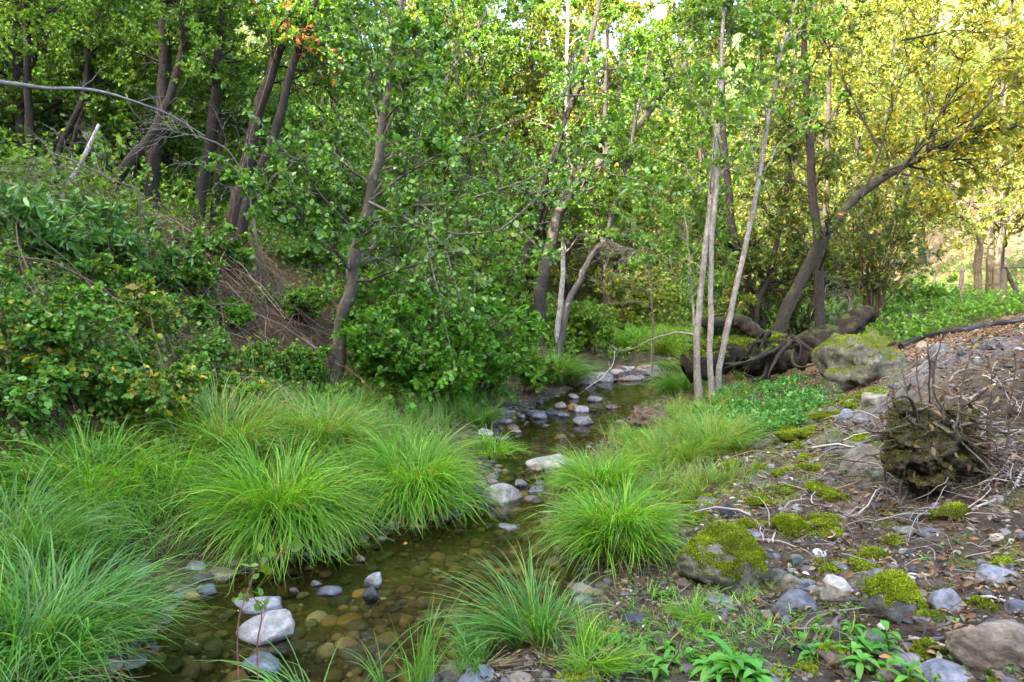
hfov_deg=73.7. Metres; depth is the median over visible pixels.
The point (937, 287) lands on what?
shrub
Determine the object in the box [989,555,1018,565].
moss cushion
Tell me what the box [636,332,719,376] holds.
grass clump
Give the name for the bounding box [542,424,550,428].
shelf stone
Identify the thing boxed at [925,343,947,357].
rock
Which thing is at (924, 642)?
moss cushion
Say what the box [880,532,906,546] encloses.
moss pad
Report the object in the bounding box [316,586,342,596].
rock
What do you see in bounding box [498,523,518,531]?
rock
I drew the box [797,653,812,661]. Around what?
weed
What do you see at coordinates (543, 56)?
tree
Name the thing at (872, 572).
rock
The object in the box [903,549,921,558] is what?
stone
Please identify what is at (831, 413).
moss pad
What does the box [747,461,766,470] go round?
moss cushion
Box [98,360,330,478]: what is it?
sedge tussock
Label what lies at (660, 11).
sky
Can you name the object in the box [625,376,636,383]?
riffle stone
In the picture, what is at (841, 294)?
shrub
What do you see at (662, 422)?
sedge tussock
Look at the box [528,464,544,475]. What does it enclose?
rock
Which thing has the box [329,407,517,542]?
sedge tussock
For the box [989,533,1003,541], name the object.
rock
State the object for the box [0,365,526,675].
sedge
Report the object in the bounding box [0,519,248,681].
sedge tussock
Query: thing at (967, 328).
fallen branch
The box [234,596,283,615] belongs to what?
rock
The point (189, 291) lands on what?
dead canes
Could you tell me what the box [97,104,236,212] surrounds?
shrub
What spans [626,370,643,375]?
riffle stone
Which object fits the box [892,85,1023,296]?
oak tree
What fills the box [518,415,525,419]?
shelf stone
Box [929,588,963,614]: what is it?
rock
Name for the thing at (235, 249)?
shrub
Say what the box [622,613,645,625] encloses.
rock
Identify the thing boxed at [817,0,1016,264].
tree
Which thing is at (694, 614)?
sedge tussock
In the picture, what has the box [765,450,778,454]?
moss pad
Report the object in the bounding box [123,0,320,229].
tree
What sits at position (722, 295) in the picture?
shrub
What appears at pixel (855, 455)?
rock
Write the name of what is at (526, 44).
tree
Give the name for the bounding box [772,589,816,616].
rock
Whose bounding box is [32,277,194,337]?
bramble bush
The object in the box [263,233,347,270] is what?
shrub
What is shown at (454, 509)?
rock
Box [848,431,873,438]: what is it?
moss pad
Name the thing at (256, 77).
tree
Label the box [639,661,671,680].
weed
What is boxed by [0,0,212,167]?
tree
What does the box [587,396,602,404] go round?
rock
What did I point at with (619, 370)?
riffle stone
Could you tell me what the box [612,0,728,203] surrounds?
tree
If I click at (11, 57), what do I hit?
tree
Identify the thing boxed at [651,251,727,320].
shrub
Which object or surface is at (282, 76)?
tree
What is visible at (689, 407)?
sedge tussock
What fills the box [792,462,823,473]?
moss cushion
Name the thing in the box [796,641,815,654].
weed
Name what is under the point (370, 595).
rock
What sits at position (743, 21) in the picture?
multi stemmed tree
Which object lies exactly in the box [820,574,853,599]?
rock
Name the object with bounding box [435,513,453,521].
rock
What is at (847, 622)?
weed
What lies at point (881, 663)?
weed
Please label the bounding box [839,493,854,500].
moss cushion
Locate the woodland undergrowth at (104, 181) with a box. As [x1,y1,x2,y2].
[0,122,420,255]
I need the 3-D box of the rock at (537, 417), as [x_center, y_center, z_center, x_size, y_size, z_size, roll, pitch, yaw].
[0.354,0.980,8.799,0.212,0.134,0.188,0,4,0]
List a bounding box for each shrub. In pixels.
[0,74,80,174]
[0,175,106,275]
[3,115,149,234]
[8,103,162,187]
[59,196,166,260]
[89,214,208,289]
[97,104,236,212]
[121,88,306,284]
[170,222,260,275]
[177,142,268,206]
[204,121,330,224]
[234,138,400,244]
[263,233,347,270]
[325,175,504,335]
[325,241,386,273]
[325,261,453,395]
[331,285,524,424]
[404,201,543,331]
[433,292,549,403]
[489,291,564,341]
[509,346,564,394]
[545,296,625,353]
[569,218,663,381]
[590,262,690,326]
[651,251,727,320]
[669,230,804,334]
[677,263,780,348]
[748,214,886,334]
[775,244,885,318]
[815,135,949,322]
[876,272,964,309]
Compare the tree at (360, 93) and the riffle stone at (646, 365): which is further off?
the tree at (360, 93)
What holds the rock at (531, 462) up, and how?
on the water
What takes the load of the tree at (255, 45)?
on the ground at (360, 572)
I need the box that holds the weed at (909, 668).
[882,655,927,681]
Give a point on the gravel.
(797, 561)
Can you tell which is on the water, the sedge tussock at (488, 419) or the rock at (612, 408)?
the rock at (612, 408)
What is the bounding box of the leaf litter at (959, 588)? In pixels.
[560,310,1023,681]
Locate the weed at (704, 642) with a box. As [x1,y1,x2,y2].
[693,639,711,649]
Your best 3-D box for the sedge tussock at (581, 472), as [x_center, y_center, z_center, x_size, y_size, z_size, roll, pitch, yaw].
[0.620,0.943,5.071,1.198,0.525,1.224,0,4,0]
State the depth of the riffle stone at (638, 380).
12.54 m
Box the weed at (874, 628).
[861,627,885,637]
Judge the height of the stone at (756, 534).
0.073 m
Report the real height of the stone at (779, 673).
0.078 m
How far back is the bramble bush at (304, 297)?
9.66 m
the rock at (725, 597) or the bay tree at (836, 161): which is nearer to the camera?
the rock at (725, 597)
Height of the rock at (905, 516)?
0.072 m
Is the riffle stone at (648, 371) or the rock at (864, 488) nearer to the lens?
the rock at (864, 488)
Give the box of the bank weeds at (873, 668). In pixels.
[547,530,1020,681]
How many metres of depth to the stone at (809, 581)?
3.34 m
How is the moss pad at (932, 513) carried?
on the ground at (360, 572)
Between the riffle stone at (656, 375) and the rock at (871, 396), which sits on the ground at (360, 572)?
the rock at (871, 396)
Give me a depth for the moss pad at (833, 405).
6.64 m
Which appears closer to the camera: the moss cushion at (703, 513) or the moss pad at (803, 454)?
the moss cushion at (703, 513)
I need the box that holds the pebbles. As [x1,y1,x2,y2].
[66,378,671,681]
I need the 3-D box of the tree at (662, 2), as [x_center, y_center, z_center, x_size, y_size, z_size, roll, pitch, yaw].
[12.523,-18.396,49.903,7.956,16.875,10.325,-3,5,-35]
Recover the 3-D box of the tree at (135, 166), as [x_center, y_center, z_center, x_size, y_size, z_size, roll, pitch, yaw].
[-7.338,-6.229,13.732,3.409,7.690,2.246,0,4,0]
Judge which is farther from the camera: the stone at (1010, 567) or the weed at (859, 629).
the stone at (1010, 567)
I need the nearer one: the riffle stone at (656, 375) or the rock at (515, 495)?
the rock at (515, 495)
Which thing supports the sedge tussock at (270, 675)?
on the ground at (360, 572)
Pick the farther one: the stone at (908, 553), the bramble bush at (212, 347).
the bramble bush at (212, 347)
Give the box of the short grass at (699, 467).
[519,374,780,508]
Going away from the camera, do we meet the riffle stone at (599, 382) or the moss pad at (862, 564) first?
the moss pad at (862, 564)
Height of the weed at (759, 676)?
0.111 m
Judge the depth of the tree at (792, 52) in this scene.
41.38 m
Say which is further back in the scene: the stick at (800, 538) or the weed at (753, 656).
the stick at (800, 538)
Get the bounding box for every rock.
[119,559,154,579]
[185,560,205,571]
[196,583,216,598]
[209,567,237,581]
[225,555,240,566]
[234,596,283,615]
[235,609,294,645]
[242,652,282,680]
[288,587,299,594]
[299,548,320,560]
[310,580,321,587]
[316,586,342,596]
[321,546,347,556]
[353,555,365,563]
[362,586,377,605]
[364,572,381,592]
[409,522,425,531]
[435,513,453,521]
[442,508,461,514]
[457,664,494,681]
[477,428,492,434]
[482,483,521,510]
[492,435,509,443]
[498,418,512,424]
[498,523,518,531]
[506,424,518,433]
[507,671,531,681]
[515,479,527,490]
[526,454,576,474]
[527,486,543,495]
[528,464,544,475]
[531,412,546,422]
[545,408,557,419]
[554,402,566,412]
[558,412,569,420]
[567,403,578,414]
[568,394,578,401]
[572,416,592,430]
[573,405,588,416]
[580,377,595,389]
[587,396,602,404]
[606,404,618,411]
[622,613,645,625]
[667,618,682,629]
[674,578,690,588]
[701,592,740,608]
[719,503,739,518]
[769,568,785,582]
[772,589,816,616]
[780,573,804,592]
[789,554,801,561]
[798,560,812,566]
[812,548,825,556]
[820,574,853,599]
[825,406,837,411]
[833,561,850,569]
[837,436,884,475]
[839,408,853,419]
[852,413,867,424]
[859,483,873,490]
[861,385,888,406]
[861,569,929,623]
[868,568,883,576]
[870,471,887,481]
[879,651,922,669]
[896,526,915,536]
[897,511,912,519]
[911,512,920,520]
[913,658,973,681]
[915,341,929,352]
[915,527,939,536]
[916,626,930,637]
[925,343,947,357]
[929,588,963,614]
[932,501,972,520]
[943,619,1023,671]
[975,564,1023,584]
[976,559,986,567]
[986,617,1016,621]
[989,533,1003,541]
[1004,599,1023,615]
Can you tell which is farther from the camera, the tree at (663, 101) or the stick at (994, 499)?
the tree at (663, 101)
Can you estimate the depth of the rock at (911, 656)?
2.45 m
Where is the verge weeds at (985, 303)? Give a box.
[766,242,1023,346]
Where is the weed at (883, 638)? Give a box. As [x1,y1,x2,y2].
[868,620,904,655]
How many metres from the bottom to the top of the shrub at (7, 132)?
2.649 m
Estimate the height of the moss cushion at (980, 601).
0.104 m
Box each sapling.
[231,587,269,681]
[237,540,304,681]
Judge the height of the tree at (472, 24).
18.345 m
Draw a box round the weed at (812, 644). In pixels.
[806,638,848,652]
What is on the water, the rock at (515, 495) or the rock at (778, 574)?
the rock at (515, 495)
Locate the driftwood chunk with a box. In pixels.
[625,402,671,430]
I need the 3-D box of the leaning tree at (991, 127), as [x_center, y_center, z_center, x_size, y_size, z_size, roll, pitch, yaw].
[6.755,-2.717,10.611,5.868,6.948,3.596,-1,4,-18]
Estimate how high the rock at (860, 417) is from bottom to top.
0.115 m
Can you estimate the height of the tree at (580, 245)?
10.791 m
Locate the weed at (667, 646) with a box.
[652,638,675,654]
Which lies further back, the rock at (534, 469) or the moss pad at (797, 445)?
the rock at (534, 469)
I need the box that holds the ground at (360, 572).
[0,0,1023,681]
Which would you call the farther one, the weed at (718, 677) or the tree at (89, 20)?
the tree at (89, 20)
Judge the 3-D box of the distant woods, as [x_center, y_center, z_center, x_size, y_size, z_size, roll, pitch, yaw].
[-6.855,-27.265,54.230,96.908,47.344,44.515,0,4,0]
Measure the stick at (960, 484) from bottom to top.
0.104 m
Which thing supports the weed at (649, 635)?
on the ground at (360, 572)
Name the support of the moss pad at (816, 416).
on the ground at (360, 572)
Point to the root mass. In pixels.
(920, 438)
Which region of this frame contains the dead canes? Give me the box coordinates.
[0,164,431,450]
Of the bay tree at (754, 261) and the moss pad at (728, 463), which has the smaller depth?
the moss pad at (728, 463)
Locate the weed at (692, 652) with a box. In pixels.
[680,647,700,662]
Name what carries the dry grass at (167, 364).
on the ground at (360, 572)
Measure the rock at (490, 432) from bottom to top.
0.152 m
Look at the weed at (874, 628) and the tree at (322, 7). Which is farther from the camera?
the tree at (322, 7)
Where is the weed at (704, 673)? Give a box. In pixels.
[689,655,723,681]
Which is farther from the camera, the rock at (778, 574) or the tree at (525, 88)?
the tree at (525, 88)
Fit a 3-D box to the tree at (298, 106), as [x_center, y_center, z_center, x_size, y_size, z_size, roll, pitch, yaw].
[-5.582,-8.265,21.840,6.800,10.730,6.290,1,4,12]
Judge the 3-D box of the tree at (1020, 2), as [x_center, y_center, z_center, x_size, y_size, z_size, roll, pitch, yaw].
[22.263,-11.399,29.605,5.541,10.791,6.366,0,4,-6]
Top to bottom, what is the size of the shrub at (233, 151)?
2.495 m
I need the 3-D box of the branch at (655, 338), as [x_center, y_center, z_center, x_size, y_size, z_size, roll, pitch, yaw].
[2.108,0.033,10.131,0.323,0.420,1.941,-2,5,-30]
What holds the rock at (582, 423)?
on the water
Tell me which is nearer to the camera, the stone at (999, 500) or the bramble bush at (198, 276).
the stone at (999, 500)
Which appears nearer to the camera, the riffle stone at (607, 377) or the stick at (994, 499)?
the stick at (994, 499)
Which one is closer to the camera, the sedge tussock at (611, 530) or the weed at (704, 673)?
the weed at (704, 673)
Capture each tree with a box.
[0,0,111,182]
[0,0,147,146]
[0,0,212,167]
[0,0,215,185]
[0,2,107,134]
[15,0,176,183]
[32,0,318,205]
[43,0,294,193]
[53,0,237,210]
[55,3,276,182]
[63,0,238,199]
[104,0,281,197]
[113,0,259,174]
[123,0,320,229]
[193,0,412,235]
[195,0,691,392]
[222,0,375,240]
[227,0,400,229]
[234,0,423,246]
[234,0,484,240]
[241,3,369,149]
[304,0,520,260]
[306,0,433,209]
[325,0,546,195]
[369,0,542,272]
[383,3,458,110]
[395,0,539,271]
[399,0,458,145]
[409,0,529,168]
[412,0,563,271]
[434,0,595,296]
[461,30,550,268]
[475,0,629,341]
[476,0,682,301]
[487,0,618,239]
[505,2,568,123]
[511,0,695,316]
[516,0,628,342]
[524,27,584,227]
[530,8,697,347]
[540,4,736,300]
[544,85,657,301]
[548,1,691,262]
[554,2,671,156]
[555,24,707,356]
[605,0,853,401]
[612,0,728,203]
[622,55,774,306]
[643,24,781,259]
[649,0,760,202]
[668,0,878,335]
[719,0,931,304]
[721,1,886,282]
[726,0,876,328]
[736,4,828,104]
[738,0,1023,381]
[746,1,828,168]
[765,66,885,265]
[772,0,954,289]
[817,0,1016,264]
[831,0,977,218]
[855,0,1017,109]
[892,0,1023,282]
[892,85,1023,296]
[956,0,1023,189]
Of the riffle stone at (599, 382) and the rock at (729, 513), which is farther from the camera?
the riffle stone at (599, 382)
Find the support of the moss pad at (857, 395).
on the ground at (360, 572)
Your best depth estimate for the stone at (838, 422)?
5.68 m
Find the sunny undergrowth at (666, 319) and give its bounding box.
[475,252,859,333]
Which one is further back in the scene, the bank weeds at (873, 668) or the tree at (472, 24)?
the tree at (472, 24)
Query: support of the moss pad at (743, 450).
on the ground at (360, 572)
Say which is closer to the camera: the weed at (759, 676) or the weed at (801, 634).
the weed at (759, 676)
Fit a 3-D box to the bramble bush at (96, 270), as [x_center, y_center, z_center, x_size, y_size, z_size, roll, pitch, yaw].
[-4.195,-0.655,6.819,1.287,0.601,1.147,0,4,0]
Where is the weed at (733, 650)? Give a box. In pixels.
[717,643,739,653]
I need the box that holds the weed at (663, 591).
[653,590,667,597]
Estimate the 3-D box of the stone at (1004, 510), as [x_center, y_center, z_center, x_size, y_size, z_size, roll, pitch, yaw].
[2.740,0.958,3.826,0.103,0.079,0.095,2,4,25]
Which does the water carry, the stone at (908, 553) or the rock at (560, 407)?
the rock at (560, 407)
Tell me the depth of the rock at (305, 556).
4.14 m
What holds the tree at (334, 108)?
on the ground at (360, 572)
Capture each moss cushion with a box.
[679,492,715,504]
[680,510,709,525]
[733,516,768,529]
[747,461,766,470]
[768,512,844,540]
[773,425,818,440]
[774,481,800,494]
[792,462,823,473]
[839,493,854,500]
[909,635,947,660]
[963,593,1003,612]
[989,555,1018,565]
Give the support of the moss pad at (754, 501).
on the ground at (360, 572)
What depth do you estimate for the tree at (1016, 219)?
18.89 m
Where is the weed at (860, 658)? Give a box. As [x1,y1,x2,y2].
[839,649,879,681]
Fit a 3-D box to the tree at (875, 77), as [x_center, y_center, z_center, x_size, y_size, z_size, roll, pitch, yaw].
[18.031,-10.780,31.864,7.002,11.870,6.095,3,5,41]
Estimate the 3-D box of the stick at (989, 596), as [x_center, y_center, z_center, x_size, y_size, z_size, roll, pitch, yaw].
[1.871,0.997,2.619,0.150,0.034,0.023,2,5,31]
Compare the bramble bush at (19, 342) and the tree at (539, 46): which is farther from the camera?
the tree at (539, 46)
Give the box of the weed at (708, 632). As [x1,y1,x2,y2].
[694,628,721,639]
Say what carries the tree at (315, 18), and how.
on the ground at (360, 572)
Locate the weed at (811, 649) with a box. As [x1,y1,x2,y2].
[799,642,821,664]
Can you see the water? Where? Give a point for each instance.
(606, 385)
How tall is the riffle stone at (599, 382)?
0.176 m
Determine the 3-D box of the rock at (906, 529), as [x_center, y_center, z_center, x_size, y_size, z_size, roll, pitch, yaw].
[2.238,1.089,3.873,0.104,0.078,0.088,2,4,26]
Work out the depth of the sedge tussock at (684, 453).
5.79 m
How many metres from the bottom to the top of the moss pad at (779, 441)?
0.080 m
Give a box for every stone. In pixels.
[512,430,521,433]
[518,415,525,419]
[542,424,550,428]
[552,670,597,681]
[595,376,601,385]
[598,373,614,386]
[610,369,623,372]
[614,372,628,378]
[617,376,629,382]
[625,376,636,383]
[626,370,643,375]
[629,375,641,382]
[639,364,657,367]
[642,376,651,381]
[645,369,656,375]
[648,366,663,371]
[650,373,667,378]
[694,493,722,509]
[747,529,763,538]
[767,660,791,681]
[789,504,802,511]
[790,660,818,677]
[794,579,816,592]
[811,641,854,668]
[814,503,837,508]
[833,419,847,424]
[842,509,858,517]
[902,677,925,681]
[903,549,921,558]
[912,608,952,628]
[967,555,980,559]
[972,357,985,365]
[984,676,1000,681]
[988,495,1003,501]
[991,434,1022,445]
[991,505,1010,512]
[1004,563,1019,569]
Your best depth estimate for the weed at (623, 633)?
2.96 m
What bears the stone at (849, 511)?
on the ground at (360, 572)
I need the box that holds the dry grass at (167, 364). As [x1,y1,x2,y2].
[0,179,392,454]
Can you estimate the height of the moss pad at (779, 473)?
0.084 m
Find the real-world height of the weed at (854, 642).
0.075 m
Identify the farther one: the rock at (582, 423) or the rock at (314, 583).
the rock at (582, 423)
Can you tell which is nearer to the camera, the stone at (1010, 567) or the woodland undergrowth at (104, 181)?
the stone at (1010, 567)
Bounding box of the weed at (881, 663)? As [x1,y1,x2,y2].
[871,657,897,667]
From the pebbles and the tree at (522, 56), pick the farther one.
the tree at (522, 56)
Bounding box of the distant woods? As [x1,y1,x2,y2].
[12,0,1023,289]
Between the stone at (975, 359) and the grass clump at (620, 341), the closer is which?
the stone at (975, 359)
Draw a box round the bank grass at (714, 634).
[521,577,866,681]
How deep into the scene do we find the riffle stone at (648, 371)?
13.31 m
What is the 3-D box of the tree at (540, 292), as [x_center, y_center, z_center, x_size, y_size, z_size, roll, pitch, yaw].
[2.106,-3.109,14.335,3.622,7.131,2.120,0,4,0]
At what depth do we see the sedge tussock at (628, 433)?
6.84 m
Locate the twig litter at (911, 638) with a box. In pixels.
[485,325,1023,681]
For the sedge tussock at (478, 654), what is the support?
on the ground at (360, 572)
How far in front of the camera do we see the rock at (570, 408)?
9.32 m
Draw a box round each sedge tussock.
[0,406,219,546]
[0,439,188,589]
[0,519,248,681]
[0,545,188,681]
[7,414,247,517]
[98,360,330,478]
[134,410,419,597]
[192,612,463,681]
[219,380,417,475]
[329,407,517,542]
[340,582,481,681]
[415,599,521,679]
[418,537,640,667]
[453,393,510,427]
[454,416,534,462]
[499,467,709,589]
[518,432,670,509]
[531,599,651,681]
[535,339,616,385]
[601,420,738,469]
[611,419,688,445]
[640,365,724,394]
[647,403,733,441]
[650,399,784,462]
[656,584,722,634]
[664,398,736,415]
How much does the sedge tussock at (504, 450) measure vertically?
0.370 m
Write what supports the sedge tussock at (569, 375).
on the ground at (360, 572)
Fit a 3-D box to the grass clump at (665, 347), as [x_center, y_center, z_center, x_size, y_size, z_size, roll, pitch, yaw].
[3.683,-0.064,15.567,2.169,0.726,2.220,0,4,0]
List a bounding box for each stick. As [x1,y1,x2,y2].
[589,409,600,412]
[616,595,655,615]
[682,633,727,644]
[756,539,813,556]
[773,622,838,629]
[792,530,848,543]
[800,613,843,643]
[948,365,976,380]
[958,475,1022,486]
[969,378,1018,399]
[972,467,1023,510]
[981,595,1005,601]
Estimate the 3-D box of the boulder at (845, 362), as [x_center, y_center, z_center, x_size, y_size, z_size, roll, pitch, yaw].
[4.138,0.366,7.949,1.115,1.064,0.919,0,4,0]
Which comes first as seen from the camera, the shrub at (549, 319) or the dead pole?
the dead pole
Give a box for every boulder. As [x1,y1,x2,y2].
[674,520,767,594]
[811,327,908,394]
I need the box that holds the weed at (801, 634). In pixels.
[791,631,807,645]
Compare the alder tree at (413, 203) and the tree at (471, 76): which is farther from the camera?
the tree at (471, 76)
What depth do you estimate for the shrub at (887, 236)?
12.65 m
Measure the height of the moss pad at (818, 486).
0.104 m
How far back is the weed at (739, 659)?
2.60 m
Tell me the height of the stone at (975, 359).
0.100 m
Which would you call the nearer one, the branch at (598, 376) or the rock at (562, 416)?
the rock at (562, 416)
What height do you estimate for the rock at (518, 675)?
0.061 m
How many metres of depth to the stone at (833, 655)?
2.57 m
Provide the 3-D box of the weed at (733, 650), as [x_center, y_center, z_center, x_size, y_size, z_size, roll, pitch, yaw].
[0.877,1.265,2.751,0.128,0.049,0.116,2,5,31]
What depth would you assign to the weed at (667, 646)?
2.86 m
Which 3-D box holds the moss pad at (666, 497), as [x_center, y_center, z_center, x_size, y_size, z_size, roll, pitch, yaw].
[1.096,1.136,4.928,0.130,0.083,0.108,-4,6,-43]
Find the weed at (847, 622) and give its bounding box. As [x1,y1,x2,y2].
[841,619,865,635]
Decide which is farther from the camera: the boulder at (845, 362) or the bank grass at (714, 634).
the boulder at (845, 362)
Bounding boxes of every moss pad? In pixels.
[657,495,670,501]
[720,458,742,468]
[724,446,756,454]
[745,492,776,506]
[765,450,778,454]
[769,468,786,476]
[771,439,785,444]
[791,441,805,450]
[792,457,806,463]
[798,452,811,459]
[800,510,849,527]
[803,480,846,497]
[809,413,826,421]
[812,557,849,566]
[818,561,844,573]
[819,410,840,419]
[822,491,841,501]
[827,403,839,407]
[839,397,855,403]
[842,399,860,409]
[847,557,881,572]
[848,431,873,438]
[851,547,890,560]
[853,390,862,399]
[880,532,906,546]
[925,506,935,518]
[976,466,997,475]
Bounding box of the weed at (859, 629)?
[854,626,869,646]
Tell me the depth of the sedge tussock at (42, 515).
3.61 m
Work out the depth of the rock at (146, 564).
3.73 m
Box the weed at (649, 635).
[631,631,665,649]
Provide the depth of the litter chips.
3.75 m
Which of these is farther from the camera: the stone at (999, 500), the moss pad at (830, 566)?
the stone at (999, 500)
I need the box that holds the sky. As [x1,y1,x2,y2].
[256,0,747,100]
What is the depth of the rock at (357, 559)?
4.08 m
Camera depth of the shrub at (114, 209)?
7.67 m
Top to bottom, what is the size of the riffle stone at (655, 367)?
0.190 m
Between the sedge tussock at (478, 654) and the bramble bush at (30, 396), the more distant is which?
the bramble bush at (30, 396)
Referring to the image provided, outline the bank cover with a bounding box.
[0,172,525,516]
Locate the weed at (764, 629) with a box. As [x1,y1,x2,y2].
[755,621,775,633]
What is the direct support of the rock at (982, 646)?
on the ground at (360, 572)
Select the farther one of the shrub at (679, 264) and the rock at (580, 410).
the shrub at (679, 264)
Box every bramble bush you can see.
[0,264,137,353]
[0,323,164,395]
[0,345,123,425]
[11,246,151,298]
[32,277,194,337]
[87,351,209,428]
[152,326,240,378]
[155,249,225,293]
[169,288,258,328]
[201,370,276,408]
[235,338,321,386]
[250,282,330,323]
[282,345,331,385]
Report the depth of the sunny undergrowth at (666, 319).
19.70 m
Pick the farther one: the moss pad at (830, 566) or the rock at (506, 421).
the rock at (506, 421)
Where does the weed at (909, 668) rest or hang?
on the ground at (360, 572)
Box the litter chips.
[480,323,1023,681]
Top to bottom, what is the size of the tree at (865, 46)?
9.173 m
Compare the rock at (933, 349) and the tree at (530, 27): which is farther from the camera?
the tree at (530, 27)
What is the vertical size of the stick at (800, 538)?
0.063 m
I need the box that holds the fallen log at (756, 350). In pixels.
[680,305,875,383]
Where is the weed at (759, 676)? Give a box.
[732,657,773,681]
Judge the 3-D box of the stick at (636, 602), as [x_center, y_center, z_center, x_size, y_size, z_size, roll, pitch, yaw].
[0.607,1.297,3.363,0.260,0.045,0.041,-3,5,-36]
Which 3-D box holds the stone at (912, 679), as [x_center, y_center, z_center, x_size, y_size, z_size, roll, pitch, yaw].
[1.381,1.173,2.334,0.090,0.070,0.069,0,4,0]
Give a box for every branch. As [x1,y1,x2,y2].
[0,65,208,143]
[579,351,614,393]
[609,332,692,351]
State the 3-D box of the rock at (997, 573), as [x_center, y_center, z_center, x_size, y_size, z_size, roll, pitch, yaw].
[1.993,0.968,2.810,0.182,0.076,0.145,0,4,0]
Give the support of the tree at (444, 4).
on the ground at (360, 572)
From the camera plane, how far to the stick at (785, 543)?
3.95 m
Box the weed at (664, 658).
[645,648,681,667]
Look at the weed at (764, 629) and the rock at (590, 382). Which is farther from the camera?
the rock at (590, 382)
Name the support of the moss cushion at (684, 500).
on the ground at (360, 572)
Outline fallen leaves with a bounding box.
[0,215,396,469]
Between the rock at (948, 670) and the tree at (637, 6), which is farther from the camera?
the tree at (637, 6)
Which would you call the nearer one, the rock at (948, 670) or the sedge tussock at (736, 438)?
the rock at (948, 670)
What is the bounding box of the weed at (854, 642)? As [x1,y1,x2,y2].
[843,636,864,653]
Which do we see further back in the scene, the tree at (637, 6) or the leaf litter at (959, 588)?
the tree at (637, 6)
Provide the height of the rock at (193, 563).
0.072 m
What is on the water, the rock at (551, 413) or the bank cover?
the rock at (551, 413)
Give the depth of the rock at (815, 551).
3.79 m
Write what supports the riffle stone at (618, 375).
on the water
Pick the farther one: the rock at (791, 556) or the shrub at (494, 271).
the shrub at (494, 271)
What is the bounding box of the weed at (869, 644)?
[853,637,891,651]
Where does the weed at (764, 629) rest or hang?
on the ground at (360, 572)
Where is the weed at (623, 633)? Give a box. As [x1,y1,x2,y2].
[607,632,629,645]
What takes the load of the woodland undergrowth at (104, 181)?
on the ground at (360, 572)
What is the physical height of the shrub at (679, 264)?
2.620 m
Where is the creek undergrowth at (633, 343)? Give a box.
[309,269,791,382]
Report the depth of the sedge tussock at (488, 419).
8.03 m
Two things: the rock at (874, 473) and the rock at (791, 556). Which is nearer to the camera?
the rock at (791, 556)
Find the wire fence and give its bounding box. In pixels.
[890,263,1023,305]
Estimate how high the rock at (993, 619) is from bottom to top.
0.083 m
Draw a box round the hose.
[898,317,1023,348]
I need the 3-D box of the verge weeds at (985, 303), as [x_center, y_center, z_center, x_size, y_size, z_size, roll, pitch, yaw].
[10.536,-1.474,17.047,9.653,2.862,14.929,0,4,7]
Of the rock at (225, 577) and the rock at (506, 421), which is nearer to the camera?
the rock at (225, 577)
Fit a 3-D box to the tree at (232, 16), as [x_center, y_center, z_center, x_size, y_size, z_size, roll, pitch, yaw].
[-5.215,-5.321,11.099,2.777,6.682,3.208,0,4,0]
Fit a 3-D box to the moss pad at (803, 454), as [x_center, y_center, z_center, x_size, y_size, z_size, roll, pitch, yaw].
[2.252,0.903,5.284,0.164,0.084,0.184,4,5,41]
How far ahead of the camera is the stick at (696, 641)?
2.92 m
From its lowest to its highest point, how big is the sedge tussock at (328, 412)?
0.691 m
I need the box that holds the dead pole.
[60,124,100,202]
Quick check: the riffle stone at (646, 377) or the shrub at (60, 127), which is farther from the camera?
the shrub at (60, 127)
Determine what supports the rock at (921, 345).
on the ground at (360, 572)
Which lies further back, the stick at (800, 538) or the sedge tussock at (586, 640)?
the stick at (800, 538)
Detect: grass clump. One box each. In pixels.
[544,327,584,347]
[610,320,665,352]
[624,320,676,339]
[636,323,692,354]
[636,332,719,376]
[650,318,701,334]
[651,324,706,342]
[672,335,692,355]
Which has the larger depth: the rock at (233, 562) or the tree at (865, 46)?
the tree at (865, 46)
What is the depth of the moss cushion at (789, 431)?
5.82 m
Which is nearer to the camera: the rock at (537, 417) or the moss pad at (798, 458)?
the moss pad at (798, 458)
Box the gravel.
[499,327,1023,681]
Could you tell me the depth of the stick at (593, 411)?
9.23 m
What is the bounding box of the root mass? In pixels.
[833,326,1023,509]
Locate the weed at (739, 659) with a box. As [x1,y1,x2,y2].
[703,635,762,681]
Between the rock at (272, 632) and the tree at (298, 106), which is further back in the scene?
the tree at (298, 106)
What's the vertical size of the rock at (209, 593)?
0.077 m
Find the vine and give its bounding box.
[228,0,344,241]
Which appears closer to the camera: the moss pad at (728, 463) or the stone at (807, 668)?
the stone at (807, 668)
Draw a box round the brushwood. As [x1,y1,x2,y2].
[694,332,1023,559]
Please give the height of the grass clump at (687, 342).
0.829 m
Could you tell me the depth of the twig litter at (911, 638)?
3.56 m
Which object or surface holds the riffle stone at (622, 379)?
on the water
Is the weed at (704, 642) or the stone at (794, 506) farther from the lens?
the stone at (794, 506)
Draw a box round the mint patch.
[668,371,842,443]
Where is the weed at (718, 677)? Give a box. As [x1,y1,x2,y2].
[703,667,733,681]
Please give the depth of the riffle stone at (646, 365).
13.79 m
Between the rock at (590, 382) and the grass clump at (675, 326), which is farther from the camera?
the grass clump at (675, 326)
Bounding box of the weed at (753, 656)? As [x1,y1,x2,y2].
[742,653,769,671]
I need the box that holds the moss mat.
[577,375,1023,681]
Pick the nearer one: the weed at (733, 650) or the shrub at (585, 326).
the weed at (733, 650)
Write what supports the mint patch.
on the ground at (360, 572)
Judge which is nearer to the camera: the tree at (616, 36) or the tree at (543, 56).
the tree at (543, 56)
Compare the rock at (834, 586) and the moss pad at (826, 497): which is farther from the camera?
the moss pad at (826, 497)
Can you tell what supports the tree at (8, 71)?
on the ground at (360, 572)
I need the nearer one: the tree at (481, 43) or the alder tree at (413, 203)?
the alder tree at (413, 203)

